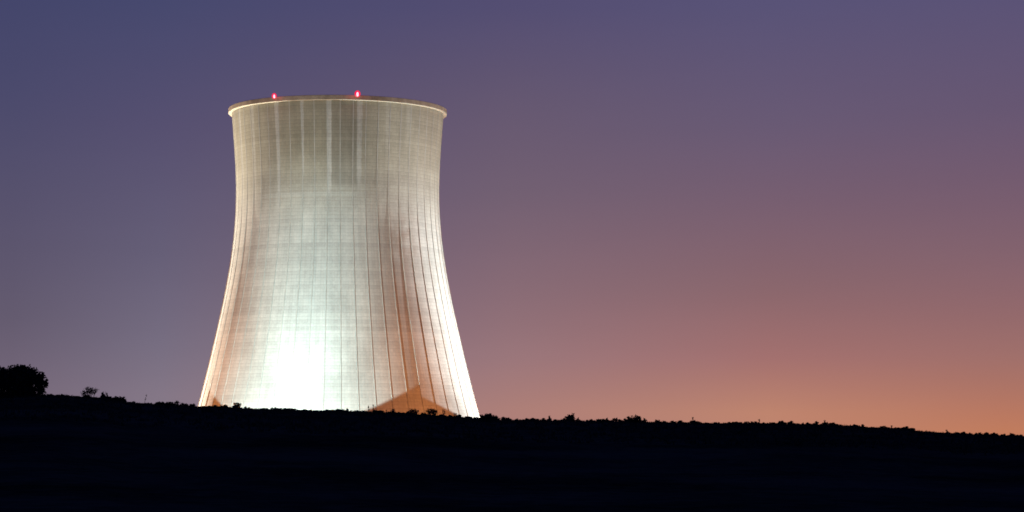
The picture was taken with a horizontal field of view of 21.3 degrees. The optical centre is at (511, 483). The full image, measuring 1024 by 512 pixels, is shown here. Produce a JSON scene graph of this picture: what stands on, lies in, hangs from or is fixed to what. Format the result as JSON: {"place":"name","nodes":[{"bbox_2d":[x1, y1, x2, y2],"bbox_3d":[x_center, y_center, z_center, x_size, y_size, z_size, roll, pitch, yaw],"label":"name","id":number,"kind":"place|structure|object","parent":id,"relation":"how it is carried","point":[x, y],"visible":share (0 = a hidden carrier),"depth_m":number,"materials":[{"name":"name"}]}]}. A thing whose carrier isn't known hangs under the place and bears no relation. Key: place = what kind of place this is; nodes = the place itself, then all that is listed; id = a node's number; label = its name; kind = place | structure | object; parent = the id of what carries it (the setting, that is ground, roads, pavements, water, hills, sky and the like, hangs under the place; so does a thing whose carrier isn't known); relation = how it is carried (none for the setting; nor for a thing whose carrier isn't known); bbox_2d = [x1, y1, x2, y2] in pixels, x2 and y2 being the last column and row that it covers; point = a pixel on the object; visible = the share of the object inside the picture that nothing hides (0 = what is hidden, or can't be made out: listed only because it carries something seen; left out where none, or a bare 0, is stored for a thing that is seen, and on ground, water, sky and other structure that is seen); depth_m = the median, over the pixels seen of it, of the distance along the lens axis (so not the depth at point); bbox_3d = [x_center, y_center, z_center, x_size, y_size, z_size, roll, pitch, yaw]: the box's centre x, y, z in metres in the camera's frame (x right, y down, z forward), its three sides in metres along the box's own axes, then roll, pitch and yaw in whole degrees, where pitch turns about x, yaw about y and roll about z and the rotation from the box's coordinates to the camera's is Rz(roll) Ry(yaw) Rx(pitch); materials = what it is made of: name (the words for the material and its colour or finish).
{"place":"outdoors","nodes":[
{"label":"outdoors","id":0,"kind":"place"},
{"bbox_2d":[198,95,479,417],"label":"cooling tower","id":1,"kind":"structure","parent":0,"point":[337,293],"depth_m":771.50,"materials":[{"name":"concrete"}]},
{"bbox_2d":[0,393,1023,511],"bbox_3d":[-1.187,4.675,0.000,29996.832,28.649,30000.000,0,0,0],"label":"ground","id":2,"kind":"structure","parent":0,"point":[50,464],"depth_m":103.12,"materials":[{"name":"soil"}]},
{"bbox_2d":[0,364,55,397],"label":"evergreen tree","id":3,"kind":"object","parent":2,"relation":"on","point":[22,380],"visible":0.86,"depth_m":221.41,"materials":[{"name":"black plant"}]},
{"bbox_2d":[81,386,98,396],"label":"sapling","id":4,"kind":"object","parent":2,"relation":"on","point":[91,392],"visible":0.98,"depth_m":237.12,"materials":[{"name":"black plant"}]},
{"bbox_2d":[113,396,126,401],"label":"round bush","id":5,"kind":"object","parent":2,"relation":"on","point":[120,398],"visible":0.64,"depth_m":238.33,"materials":[{"name":"black plant"}]},
{"bbox_2d":[233,403,240,407],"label":"leafy plant","id":6,"kind":"object","parent":2,"relation":"on","point":[237,405],"visible":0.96,"depth_m":240.74,"materials":[{"name":"black plant"}]},
{"bbox_2d":[409,409,418,413],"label":"leafy plant","id":7,"kind":"object","parent":2,"relation":"on","point":[413,411],"visible":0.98,"depth_m":242.79,"materials":[{"name":"black plant"}]},
{"bbox_2d":[426,408,437,414],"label":"leafy plant","id":8,"kind":"object","parent":2,"relation":"on","point":[428,411],"visible":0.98,"depth_m":242.81,"materials":[{"name":"black plant"}]},
{"bbox_2d":[479,413,498,420],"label":"round bush","id":9,"kind":"object","parent":2,"relation":"on","point":[486,416],"visible":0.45,"depth_m":241.74,"materials":[{"name":"black plant"}]},
{"bbox_2d":[562,413,575,421],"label":"round bush","id":10,"kind":"object","parent":2,"relation":"on","point":[571,417],"visible":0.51,"depth_m":242.30,"materials":[{"name":"black plant"}]},
{"bbox_2d":[625,414,644,421],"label":"round bush","id":11,"kind":"object","parent":2,"relation":"on","point":[636,418],"visible":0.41,"depth_m":242.35,"materials":[{"name":"black plant"}]},
{"bbox_2d":[0,0,1023,435],"label":"sky","id":12,"kind":"structure","parent":0,"point":[708,211],"materials":[{"name":"purple"}]}
]}

